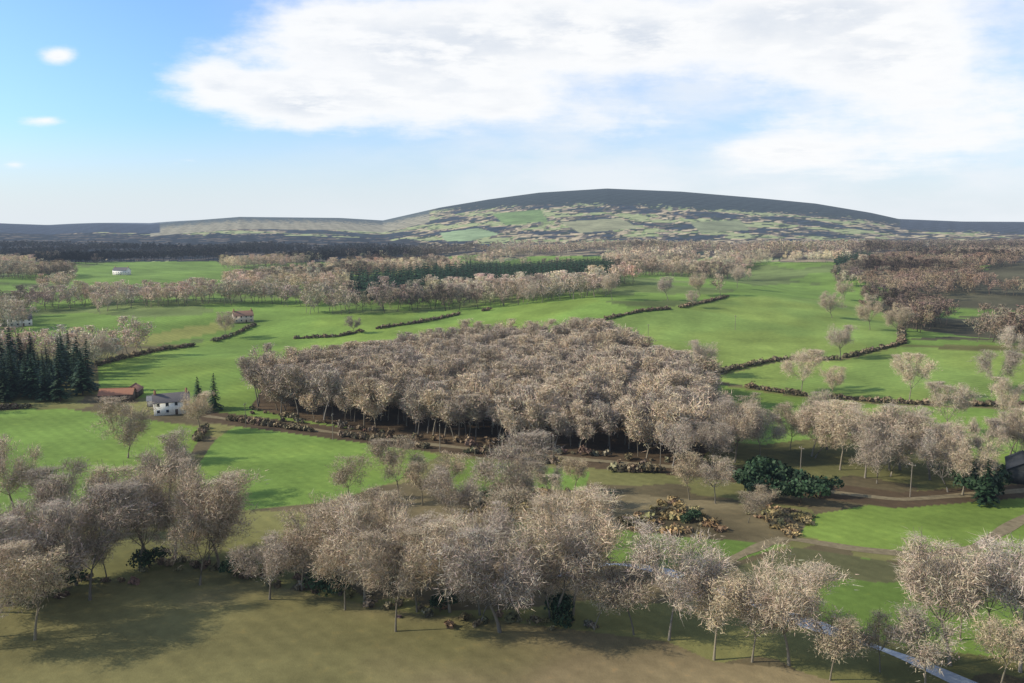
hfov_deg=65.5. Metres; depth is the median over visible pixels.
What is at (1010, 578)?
bare tree
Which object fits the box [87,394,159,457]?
field tree
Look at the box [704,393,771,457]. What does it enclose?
lane tree
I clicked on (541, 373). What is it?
wood tree
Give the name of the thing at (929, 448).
lane tree
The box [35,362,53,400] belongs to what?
conifer clump
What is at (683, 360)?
wood tree
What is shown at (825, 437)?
lane tree
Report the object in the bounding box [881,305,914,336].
hedgerow tree
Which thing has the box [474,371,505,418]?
wood tree
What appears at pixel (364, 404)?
wood tree
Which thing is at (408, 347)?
wood tree
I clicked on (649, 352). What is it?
wood tree
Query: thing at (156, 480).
bare tree
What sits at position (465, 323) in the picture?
wood tree
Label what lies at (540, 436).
copse tree
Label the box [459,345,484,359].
wood tree
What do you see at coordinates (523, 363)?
wood tree
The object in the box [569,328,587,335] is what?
wood tree
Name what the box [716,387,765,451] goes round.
lane tree
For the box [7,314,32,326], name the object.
house
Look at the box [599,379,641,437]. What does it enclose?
wood tree
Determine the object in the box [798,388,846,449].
lane tree
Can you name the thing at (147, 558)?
ivy bush
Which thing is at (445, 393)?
wood tree
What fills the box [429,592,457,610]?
ivy bush
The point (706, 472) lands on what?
bare tree
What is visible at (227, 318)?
hedgerow tree
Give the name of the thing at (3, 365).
conifer clump
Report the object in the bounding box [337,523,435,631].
bare tree
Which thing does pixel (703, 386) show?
wood tree
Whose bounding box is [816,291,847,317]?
field tree
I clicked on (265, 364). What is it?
wood tree
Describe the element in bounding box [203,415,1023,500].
lane track
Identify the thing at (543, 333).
wood tree
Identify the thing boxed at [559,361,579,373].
wood tree
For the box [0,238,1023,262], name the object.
woods
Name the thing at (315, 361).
wood tree
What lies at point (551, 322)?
wood tree
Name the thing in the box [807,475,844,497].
holly
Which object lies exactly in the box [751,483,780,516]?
willow
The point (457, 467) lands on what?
copse tree
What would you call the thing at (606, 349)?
wood tree
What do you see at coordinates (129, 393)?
barn
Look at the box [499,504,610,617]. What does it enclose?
bare tree
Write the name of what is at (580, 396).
wood tree
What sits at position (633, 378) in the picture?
wood tree
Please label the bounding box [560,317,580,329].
wood tree
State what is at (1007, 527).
farm track
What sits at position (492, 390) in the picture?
wood tree
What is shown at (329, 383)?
wood tree
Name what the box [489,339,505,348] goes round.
wood tree
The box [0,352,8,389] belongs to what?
conifer clump
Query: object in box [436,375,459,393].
wood tree
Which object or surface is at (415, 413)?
wood tree
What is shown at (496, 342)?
wood tree
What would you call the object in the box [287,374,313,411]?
wood tree
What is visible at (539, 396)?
wood tree
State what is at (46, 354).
conifer clump
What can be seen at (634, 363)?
wood tree
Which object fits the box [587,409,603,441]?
wood tree
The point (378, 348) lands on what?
wood tree
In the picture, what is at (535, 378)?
wood tree
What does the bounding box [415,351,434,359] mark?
wood tree
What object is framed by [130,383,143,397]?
barn
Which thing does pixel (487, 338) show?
wood tree
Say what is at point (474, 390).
wood tree
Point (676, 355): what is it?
wood tree
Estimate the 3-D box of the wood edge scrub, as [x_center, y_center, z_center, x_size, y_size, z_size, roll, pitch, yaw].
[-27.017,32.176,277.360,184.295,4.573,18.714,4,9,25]
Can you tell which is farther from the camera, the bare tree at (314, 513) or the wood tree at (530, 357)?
the wood tree at (530, 357)
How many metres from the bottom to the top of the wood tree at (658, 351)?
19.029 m
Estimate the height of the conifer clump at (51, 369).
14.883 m
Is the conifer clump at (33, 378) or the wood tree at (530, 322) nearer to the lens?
the conifer clump at (33, 378)
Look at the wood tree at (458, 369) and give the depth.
328.07 m
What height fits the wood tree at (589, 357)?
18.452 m
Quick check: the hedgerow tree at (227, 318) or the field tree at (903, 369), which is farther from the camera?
the hedgerow tree at (227, 318)
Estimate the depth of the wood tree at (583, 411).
260.75 m
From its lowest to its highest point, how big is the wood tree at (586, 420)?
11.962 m
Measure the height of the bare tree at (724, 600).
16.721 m
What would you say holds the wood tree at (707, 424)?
on the terrain
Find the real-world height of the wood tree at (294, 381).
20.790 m
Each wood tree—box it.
[235,354,270,406]
[241,359,271,402]
[246,342,284,364]
[253,365,285,409]
[253,367,267,398]
[256,350,277,361]
[260,362,293,412]
[263,364,290,410]
[264,352,285,369]
[273,355,301,365]
[276,362,313,416]
[278,393,293,406]
[283,346,309,363]
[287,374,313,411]
[296,375,315,413]
[297,356,314,368]
[298,387,327,418]
[300,360,320,372]
[301,350,314,356]
[302,352,328,396]
[302,363,323,400]
[304,363,341,417]
[309,367,344,419]
[311,345,326,356]
[315,354,349,366]
[316,357,343,369]
[317,348,349,363]
[321,345,356,356]
[324,344,346,354]
[324,348,350,360]
[332,390,354,411]
[336,355,368,367]
[336,359,363,378]
[337,370,372,421]
[338,341,361,355]
[339,344,379,361]
[339,346,356,354]
[339,377,382,425]
[343,370,368,410]
[346,364,378,380]
[351,382,396,426]
[360,340,372,348]
[361,356,394,373]
[363,353,391,365]
[365,391,384,421]
[366,366,396,409]
[368,339,389,353]
[368,339,400,352]
[368,345,382,353]
[377,349,400,362]
[377,381,395,420]
[378,374,418,423]
[380,351,404,363]
[384,361,422,378]
[386,342,413,351]
[386,363,420,420]
[387,333,421,348]
[391,348,425,370]
[391,390,407,425]
[393,331,416,345]
[395,370,434,386]
[397,340,416,348]
[397,390,428,433]
[399,377,430,432]
[403,345,429,354]
[406,336,431,350]
[408,379,450,433]
[412,358,442,374]
[413,357,439,368]
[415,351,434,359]
[416,343,448,358]
[417,387,447,434]
[418,329,438,336]
[420,332,444,345]
[420,360,455,416]
[421,364,450,387]
[424,338,456,353]
[427,389,456,436]
[434,327,445,336]
[434,350,460,360]
[434,360,465,378]
[435,399,460,436]
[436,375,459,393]
[438,327,460,339]
[439,334,473,349]
[440,340,459,348]
[440,355,466,374]
[441,389,475,435]
[442,346,459,352]
[442,394,473,427]
[444,358,466,381]
[451,361,486,379]
[453,340,482,353]
[453,372,490,389]
[454,344,497,358]
[454,375,491,428]
[455,356,487,376]
[455,363,486,381]
[456,318,481,330]
[457,328,480,334]
[457,393,485,435]
[458,330,480,342]
[459,332,484,345]
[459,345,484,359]
[459,383,486,424]
[460,392,491,440]
[461,360,512,385]
[463,327,489,341]
[465,358,488,368]
[473,334,492,344]
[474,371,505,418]
[475,346,503,364]
[475,378,511,433]
[477,324,492,332]
[482,394,517,442]
[484,402,501,436]
[486,368,508,379]
[487,325,514,341]
[487,338,509,346]
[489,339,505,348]
[489,358,509,372]
[491,340,515,352]
[492,348,527,363]
[493,318,519,330]
[497,347,522,360]
[498,363,529,384]
[498,407,528,441]
[499,340,518,349]
[500,354,539,369]
[501,363,515,374]
[503,383,538,437]
[504,384,557,441]
[506,334,524,346]
[507,330,520,334]
[507,355,537,373]
[508,376,534,389]
[510,365,532,380]
[510,375,540,389]
[514,385,564,431]
[515,338,533,347]
[515,345,540,356]
[516,334,544,349]
[517,380,543,388]
[518,320,541,332]
[519,399,546,429]
[520,354,541,363]
[521,343,541,355]
[521,385,558,429]
[522,325,541,337]
[524,401,558,430]
[525,329,556,342]
[528,364,565,381]
[529,370,547,382]
[530,360,569,383]
[531,373,563,385]
[533,333,556,344]
[533,349,556,360]
[533,387,561,403]
[535,355,563,374]
[537,325,561,341]
[537,347,563,359]
[538,318,556,332]
[538,355,560,362]
[540,341,566,359]
[540,411,571,447]
[542,372,558,384]
[543,377,572,390]
[546,337,585,367]
[548,326,569,342]
[550,384,573,402]
[553,371,574,383]
[554,375,589,427]
[554,398,584,444]
[555,335,582,351]
[556,334,564,345]
[557,368,597,390]
[557,382,610,409]
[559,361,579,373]
[559,416,577,446]
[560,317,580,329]
[561,401,584,437]
[562,351,580,364]
[565,331,593,344]
[565,344,591,354]
[565,349,586,366]
[566,319,590,332]
[567,404,595,445]
[568,416,595,446]
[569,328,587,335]
[569,385,604,408]
[571,359,610,375]
[573,332,595,344]
[573,353,607,369]
[574,414,598,441]
[579,352,606,368]
[582,328,600,339]
[582,370,611,430]
[585,348,611,361]
[585,363,625,379]
[586,321,603,331]
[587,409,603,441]
[589,399,623,450]
[591,338,620,351]
[592,355,617,366]
[594,329,622,347]
[597,342,623,358]
[598,373,625,390]
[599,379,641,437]
[601,345,634,360]
[601,362,629,385]
[602,321,625,334]
[606,337,632,349]
[606,357,635,380]
[607,360,648,392]
[608,405,621,445]
[610,395,639,444]
[611,330,631,345]
[612,397,649,448]
[613,327,640,334]
[615,349,646,371]
[616,359,640,369]
[620,399,673,457]
[621,346,645,351]
[623,379,640,390]
[623,403,653,449]
[625,416,649,456]
[626,372,654,385]
[626,376,648,391]
[627,334,643,345]
[628,357,668,381]
[629,336,657,349]
[631,332,644,339]
[634,373,672,402]
[635,385,689,443]
[637,347,656,361]
[639,356,665,371]
[642,362,666,379]
[650,407,673,448]
[653,344,673,356]
[653,360,680,380]
[655,391,674,399]
[656,366,690,395]
[658,350,694,365]
[660,391,691,445]
[660,392,716,457]
[663,348,695,358]
[665,366,699,389]
[671,385,713,429]
[672,404,717,454]
[677,358,700,368]
[680,362,705,376]
[681,373,717,390]
[681,380,692,388]
[683,392,722,442]
[686,375,721,396]
[687,380,733,404]
[687,383,710,400]
[687,387,722,403]
[691,414,715,452]
[692,355,725,381]
[701,369,718,379]
[703,372,720,394]
[712,378,722,392]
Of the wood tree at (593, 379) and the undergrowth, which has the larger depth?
the wood tree at (593, 379)
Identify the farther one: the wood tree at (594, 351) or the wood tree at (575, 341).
the wood tree at (575, 341)
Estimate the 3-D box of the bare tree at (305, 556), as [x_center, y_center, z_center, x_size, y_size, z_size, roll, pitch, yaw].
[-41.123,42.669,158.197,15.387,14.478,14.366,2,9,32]
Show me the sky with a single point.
(112, 111)
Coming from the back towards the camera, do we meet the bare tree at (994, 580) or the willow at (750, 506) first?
the willow at (750, 506)
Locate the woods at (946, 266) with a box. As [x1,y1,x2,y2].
[0,248,1023,295]
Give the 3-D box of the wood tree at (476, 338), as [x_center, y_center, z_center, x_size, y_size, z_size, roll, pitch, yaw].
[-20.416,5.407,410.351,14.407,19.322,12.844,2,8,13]
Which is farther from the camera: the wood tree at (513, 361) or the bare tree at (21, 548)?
the wood tree at (513, 361)
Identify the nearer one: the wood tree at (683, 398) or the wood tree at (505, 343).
the wood tree at (683, 398)
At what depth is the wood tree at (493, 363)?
333.09 m
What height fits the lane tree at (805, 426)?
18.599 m
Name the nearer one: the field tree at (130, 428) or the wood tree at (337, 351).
the field tree at (130, 428)
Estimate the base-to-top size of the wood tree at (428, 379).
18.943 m
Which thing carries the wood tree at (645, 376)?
on the terrain
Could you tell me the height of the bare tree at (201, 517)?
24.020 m
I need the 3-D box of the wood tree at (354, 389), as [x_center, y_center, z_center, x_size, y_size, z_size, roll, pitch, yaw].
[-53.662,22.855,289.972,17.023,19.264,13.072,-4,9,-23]
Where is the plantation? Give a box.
[347,255,614,299]
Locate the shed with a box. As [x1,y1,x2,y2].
[146,395,152,406]
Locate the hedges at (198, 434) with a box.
[0,295,1023,474]
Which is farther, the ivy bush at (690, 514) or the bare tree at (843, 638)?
the ivy bush at (690, 514)
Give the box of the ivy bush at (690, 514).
[679,508,701,521]
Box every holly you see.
[731,456,772,485]
[744,455,786,478]
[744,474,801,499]
[764,463,816,482]
[784,478,831,504]
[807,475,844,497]
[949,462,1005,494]
[952,459,1012,490]
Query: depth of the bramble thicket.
197.31 m
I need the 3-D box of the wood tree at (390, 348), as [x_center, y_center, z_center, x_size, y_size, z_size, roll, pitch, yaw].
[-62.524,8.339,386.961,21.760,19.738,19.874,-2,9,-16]
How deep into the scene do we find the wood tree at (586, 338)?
390.75 m
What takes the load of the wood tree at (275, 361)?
on the terrain
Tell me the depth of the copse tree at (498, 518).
161.73 m
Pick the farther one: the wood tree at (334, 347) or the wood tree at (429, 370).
the wood tree at (334, 347)
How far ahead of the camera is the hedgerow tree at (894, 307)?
569.66 m
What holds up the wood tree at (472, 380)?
on the terrain
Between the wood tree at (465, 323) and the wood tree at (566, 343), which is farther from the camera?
the wood tree at (465, 323)
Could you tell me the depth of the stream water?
133.17 m
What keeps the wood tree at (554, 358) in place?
on the terrain
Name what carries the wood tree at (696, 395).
on the terrain
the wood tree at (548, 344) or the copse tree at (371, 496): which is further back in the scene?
the wood tree at (548, 344)
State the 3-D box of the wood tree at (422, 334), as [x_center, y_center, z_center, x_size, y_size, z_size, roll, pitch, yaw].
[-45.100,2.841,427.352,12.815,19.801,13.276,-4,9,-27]
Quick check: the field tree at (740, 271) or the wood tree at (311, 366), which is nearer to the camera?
the wood tree at (311, 366)
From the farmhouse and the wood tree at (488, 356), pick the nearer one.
the farmhouse
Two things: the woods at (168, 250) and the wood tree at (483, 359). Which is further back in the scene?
the woods at (168, 250)
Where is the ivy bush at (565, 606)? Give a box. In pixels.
[544,592,573,627]
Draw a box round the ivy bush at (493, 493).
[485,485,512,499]
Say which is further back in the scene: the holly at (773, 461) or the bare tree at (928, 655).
the holly at (773, 461)
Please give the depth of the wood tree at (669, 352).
343.29 m
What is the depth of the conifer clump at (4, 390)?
325.53 m
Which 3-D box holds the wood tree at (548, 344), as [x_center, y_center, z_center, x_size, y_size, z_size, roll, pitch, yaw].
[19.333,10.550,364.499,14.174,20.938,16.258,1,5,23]
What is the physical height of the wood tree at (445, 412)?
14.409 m
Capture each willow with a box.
[533,460,565,498]
[559,457,589,489]
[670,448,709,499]
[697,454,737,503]
[735,490,768,522]
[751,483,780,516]
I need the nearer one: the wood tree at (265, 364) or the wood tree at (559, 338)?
the wood tree at (265, 364)
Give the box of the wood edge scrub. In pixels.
[249,404,703,463]
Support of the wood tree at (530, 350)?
on the terrain
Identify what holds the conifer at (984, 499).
on the terrain
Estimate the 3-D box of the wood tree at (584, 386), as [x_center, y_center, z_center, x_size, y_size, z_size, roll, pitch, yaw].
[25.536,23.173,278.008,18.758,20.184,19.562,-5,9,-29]
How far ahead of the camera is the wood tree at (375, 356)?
335.33 m
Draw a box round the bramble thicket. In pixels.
[455,487,815,538]
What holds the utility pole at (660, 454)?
on the terrain
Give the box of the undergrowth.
[4,555,598,630]
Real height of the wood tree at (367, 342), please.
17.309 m
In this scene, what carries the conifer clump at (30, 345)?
on the terrain
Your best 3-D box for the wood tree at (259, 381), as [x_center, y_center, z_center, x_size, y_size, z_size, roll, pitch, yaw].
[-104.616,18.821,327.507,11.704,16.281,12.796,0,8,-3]
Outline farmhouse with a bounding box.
[152,387,189,415]
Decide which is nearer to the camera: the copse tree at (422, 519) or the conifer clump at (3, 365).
the copse tree at (422, 519)
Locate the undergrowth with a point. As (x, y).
(351, 592)
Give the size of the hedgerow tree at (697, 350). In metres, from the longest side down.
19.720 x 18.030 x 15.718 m
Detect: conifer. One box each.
[192,377,202,405]
[207,373,223,409]
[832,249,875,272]
[971,459,1000,507]
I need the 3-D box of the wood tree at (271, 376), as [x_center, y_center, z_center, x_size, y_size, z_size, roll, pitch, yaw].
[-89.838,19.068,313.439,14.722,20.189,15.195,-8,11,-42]
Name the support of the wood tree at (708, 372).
on the terrain
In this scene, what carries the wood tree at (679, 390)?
on the terrain
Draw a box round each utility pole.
[659,442,662,470]
[909,463,915,496]
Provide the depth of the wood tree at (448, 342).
398.95 m
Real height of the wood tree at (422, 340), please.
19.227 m
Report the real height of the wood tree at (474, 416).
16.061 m
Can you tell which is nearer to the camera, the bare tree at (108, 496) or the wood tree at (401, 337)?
the bare tree at (108, 496)
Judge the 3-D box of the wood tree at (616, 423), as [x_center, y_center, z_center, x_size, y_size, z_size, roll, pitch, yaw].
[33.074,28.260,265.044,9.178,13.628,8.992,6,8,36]
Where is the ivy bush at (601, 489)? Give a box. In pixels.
[592,487,616,497]
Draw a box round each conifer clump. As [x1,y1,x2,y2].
[0,338,6,359]
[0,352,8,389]
[0,354,9,381]
[0,362,12,399]
[0,368,16,401]
[3,334,22,375]
[4,324,16,363]
[5,349,23,395]
[8,355,22,389]
[14,333,28,367]
[14,359,24,385]
[17,354,37,395]
[21,353,43,397]
[23,333,40,361]
[23,346,33,369]
[29,348,40,376]
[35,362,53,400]
[36,352,41,375]
[38,354,50,384]
[40,365,53,394]
[43,348,52,368]
[47,359,59,386]
[49,336,68,382]
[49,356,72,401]
[54,333,66,369]
[55,339,71,377]
[64,333,74,360]
[65,356,79,387]
[66,336,89,375]
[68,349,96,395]
[73,339,99,390]
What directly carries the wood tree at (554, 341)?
on the terrain
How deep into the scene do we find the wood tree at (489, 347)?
361.05 m
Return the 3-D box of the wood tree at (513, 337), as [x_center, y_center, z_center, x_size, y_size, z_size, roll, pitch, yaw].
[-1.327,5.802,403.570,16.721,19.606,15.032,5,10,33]
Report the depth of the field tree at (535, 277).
665.89 m
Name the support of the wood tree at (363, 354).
on the terrain
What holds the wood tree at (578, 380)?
on the terrain
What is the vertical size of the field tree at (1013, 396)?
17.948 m
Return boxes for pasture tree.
[0,433,45,509]
[16,456,100,507]
[127,427,201,488]
[168,471,252,559]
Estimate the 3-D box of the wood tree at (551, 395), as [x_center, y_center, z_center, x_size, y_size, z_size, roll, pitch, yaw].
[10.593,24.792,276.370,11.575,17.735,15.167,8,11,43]
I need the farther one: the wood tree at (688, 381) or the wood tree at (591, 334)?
the wood tree at (591, 334)
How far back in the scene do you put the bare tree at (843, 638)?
123.71 m
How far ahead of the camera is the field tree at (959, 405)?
272.94 m
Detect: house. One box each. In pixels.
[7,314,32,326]
[112,266,130,274]
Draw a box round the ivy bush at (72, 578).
[27,567,88,589]
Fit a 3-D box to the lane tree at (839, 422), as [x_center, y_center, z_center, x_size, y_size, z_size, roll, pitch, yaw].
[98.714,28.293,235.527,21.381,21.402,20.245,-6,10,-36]
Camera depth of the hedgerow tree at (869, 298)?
686.85 m
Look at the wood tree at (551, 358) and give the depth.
326.52 m
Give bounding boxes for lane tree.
[654,417,697,467]
[693,418,735,464]
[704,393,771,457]
[711,402,762,461]
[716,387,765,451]
[739,408,789,454]
[770,401,813,449]
[789,399,844,456]
[793,405,851,457]
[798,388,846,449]
[814,399,883,469]
[837,401,908,477]
[848,426,910,482]
[859,406,930,476]
[863,399,925,470]
[876,403,934,469]
[896,409,965,479]
[913,423,975,491]
[928,421,972,468]
[928,427,1003,494]
[963,415,1011,456]
[988,407,1023,452]
[993,404,1023,454]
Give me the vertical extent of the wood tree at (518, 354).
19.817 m
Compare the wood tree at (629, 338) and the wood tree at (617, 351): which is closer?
the wood tree at (617, 351)
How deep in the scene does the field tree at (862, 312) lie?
499.47 m
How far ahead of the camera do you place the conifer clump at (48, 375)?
337.45 m
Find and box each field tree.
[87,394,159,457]
[524,273,544,284]
[602,273,620,298]
[656,276,673,299]
[688,271,708,295]
[728,267,744,283]
[780,346,829,391]
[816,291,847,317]
[834,280,854,297]
[853,300,882,325]
[889,352,938,398]
[916,378,982,420]
[969,349,1023,392]
[986,375,1023,417]
[994,326,1023,352]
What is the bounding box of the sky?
[0,0,1023,224]
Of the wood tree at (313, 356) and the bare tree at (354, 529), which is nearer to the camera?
the bare tree at (354, 529)
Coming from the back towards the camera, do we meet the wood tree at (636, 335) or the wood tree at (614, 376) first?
the wood tree at (636, 335)
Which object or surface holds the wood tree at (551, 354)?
on the terrain
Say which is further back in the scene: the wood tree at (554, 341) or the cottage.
the cottage
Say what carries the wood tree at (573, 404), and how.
on the terrain
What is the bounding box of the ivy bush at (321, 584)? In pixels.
[302,563,350,596]
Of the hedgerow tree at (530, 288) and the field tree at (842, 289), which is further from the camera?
the field tree at (842, 289)
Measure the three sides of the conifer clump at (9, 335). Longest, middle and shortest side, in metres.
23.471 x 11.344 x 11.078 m
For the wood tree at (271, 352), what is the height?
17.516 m
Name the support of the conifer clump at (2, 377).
on the terrain
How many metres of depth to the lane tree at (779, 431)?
250.93 m
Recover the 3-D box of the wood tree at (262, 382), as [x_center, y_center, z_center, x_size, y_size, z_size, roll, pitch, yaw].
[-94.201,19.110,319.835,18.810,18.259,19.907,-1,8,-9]
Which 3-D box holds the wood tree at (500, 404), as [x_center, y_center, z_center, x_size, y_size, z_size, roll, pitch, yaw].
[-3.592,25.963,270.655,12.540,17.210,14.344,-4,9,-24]
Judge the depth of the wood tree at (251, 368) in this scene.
323.00 m
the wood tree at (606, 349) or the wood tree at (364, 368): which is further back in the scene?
the wood tree at (606, 349)
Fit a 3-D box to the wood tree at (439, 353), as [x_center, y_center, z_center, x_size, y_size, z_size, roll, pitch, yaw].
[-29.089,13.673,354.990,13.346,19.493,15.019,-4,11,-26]
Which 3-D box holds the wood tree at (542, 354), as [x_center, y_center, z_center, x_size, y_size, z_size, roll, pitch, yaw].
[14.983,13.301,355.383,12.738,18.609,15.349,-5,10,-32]
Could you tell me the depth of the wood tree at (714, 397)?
278.59 m
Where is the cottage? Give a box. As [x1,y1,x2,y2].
[232,309,253,322]
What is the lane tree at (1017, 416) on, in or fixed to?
on the terrain
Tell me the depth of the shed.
324.70 m
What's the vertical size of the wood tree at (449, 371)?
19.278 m
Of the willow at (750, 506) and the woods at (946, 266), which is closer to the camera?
the willow at (750, 506)
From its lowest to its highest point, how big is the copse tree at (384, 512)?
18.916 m
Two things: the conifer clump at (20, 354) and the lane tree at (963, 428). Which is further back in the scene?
the conifer clump at (20, 354)
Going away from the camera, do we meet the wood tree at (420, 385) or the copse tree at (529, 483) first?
the copse tree at (529, 483)
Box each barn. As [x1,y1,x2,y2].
[97,387,135,401]
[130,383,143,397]
[1005,450,1023,484]
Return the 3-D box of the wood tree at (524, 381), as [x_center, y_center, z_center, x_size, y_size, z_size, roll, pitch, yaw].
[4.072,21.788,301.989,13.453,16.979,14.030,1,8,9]
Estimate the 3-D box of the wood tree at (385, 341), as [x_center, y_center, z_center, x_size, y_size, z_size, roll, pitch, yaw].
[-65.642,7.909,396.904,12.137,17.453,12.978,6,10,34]
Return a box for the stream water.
[529,563,976,682]
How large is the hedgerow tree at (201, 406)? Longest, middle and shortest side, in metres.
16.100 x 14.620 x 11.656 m
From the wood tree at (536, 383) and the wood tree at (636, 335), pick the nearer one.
the wood tree at (536, 383)
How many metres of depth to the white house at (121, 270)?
1130.91 m
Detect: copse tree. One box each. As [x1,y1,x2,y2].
[325,454,378,495]
[356,484,405,520]
[359,489,419,577]
[362,434,428,494]
[386,507,464,590]
[399,458,435,505]
[421,464,484,527]
[434,449,470,481]
[454,497,520,553]
[464,483,535,548]
[468,426,566,516]
[482,454,547,519]
[521,471,619,576]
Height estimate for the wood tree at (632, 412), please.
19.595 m
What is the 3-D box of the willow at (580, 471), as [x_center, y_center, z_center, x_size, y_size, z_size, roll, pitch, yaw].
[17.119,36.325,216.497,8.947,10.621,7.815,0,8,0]
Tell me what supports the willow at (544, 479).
on the terrain
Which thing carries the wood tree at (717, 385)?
on the terrain
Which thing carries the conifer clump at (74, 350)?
on the terrain
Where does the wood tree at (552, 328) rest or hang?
on the terrain
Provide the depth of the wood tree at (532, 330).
420.54 m
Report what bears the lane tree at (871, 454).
on the terrain
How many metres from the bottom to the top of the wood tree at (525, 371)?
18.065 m
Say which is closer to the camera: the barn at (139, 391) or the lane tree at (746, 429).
the lane tree at (746, 429)
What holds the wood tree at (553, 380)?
on the terrain
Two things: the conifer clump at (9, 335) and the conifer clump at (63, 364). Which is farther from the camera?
the conifer clump at (9, 335)
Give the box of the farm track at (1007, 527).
[709,514,1023,568]
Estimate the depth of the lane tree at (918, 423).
227.33 m
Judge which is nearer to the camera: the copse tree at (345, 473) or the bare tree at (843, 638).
the bare tree at (843, 638)
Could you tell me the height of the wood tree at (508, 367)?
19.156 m
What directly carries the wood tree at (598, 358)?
on the terrain
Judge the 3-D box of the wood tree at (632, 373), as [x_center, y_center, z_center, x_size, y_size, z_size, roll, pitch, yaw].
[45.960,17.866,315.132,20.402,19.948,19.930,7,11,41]
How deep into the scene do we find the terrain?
252.15 m
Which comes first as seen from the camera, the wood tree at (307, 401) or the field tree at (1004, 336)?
the wood tree at (307, 401)
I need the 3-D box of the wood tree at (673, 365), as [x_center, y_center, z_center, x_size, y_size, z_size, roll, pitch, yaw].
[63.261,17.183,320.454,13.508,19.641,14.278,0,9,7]
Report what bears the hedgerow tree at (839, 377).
on the terrain
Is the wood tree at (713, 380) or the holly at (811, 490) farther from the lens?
the wood tree at (713, 380)
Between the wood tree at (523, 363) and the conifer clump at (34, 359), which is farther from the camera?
the conifer clump at (34, 359)
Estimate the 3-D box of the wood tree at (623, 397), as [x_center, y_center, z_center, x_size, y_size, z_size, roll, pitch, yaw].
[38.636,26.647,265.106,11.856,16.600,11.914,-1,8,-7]
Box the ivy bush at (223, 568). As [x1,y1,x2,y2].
[218,555,256,572]
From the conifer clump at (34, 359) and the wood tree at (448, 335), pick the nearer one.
the conifer clump at (34, 359)
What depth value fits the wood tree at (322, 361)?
338.51 m
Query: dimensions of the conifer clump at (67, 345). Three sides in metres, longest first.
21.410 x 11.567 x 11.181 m
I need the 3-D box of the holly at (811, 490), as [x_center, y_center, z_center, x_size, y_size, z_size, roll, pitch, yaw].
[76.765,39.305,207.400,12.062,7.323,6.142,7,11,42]
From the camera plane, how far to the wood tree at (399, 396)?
293.03 m
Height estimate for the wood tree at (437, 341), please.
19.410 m
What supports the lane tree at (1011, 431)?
on the terrain
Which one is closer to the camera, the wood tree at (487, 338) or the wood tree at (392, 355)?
the wood tree at (392, 355)
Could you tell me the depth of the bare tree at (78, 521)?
155.08 m
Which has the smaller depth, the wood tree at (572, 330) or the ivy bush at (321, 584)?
the ivy bush at (321, 584)
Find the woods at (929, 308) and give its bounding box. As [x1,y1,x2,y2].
[0,267,1023,370]
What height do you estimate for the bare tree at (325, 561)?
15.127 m
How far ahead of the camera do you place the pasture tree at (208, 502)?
173.79 m
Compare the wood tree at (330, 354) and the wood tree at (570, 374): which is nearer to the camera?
the wood tree at (570, 374)
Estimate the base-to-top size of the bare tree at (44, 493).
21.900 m
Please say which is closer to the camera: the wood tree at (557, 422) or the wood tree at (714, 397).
the wood tree at (557, 422)
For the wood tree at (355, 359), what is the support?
on the terrain
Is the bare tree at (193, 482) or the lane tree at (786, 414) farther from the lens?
the lane tree at (786, 414)
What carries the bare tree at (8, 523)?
on the terrain
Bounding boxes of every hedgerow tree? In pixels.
[81,331,116,366]
[178,390,213,426]
[213,311,237,338]
[344,316,362,331]
[516,281,539,303]
[685,290,699,305]
[688,337,720,360]
[818,366,847,398]
[824,323,856,359]
[862,293,875,303]
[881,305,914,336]
[892,302,905,311]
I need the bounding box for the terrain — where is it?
[0,189,1023,682]
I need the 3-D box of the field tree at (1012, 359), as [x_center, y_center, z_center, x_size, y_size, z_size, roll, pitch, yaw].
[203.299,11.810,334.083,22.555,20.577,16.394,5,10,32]
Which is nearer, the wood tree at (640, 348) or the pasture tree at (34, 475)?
the pasture tree at (34, 475)
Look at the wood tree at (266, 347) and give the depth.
358.49 m
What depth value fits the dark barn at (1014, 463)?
225.90 m
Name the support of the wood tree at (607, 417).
on the terrain
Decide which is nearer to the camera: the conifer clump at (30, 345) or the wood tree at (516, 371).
the wood tree at (516, 371)
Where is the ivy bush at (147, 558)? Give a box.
[126,547,172,567]

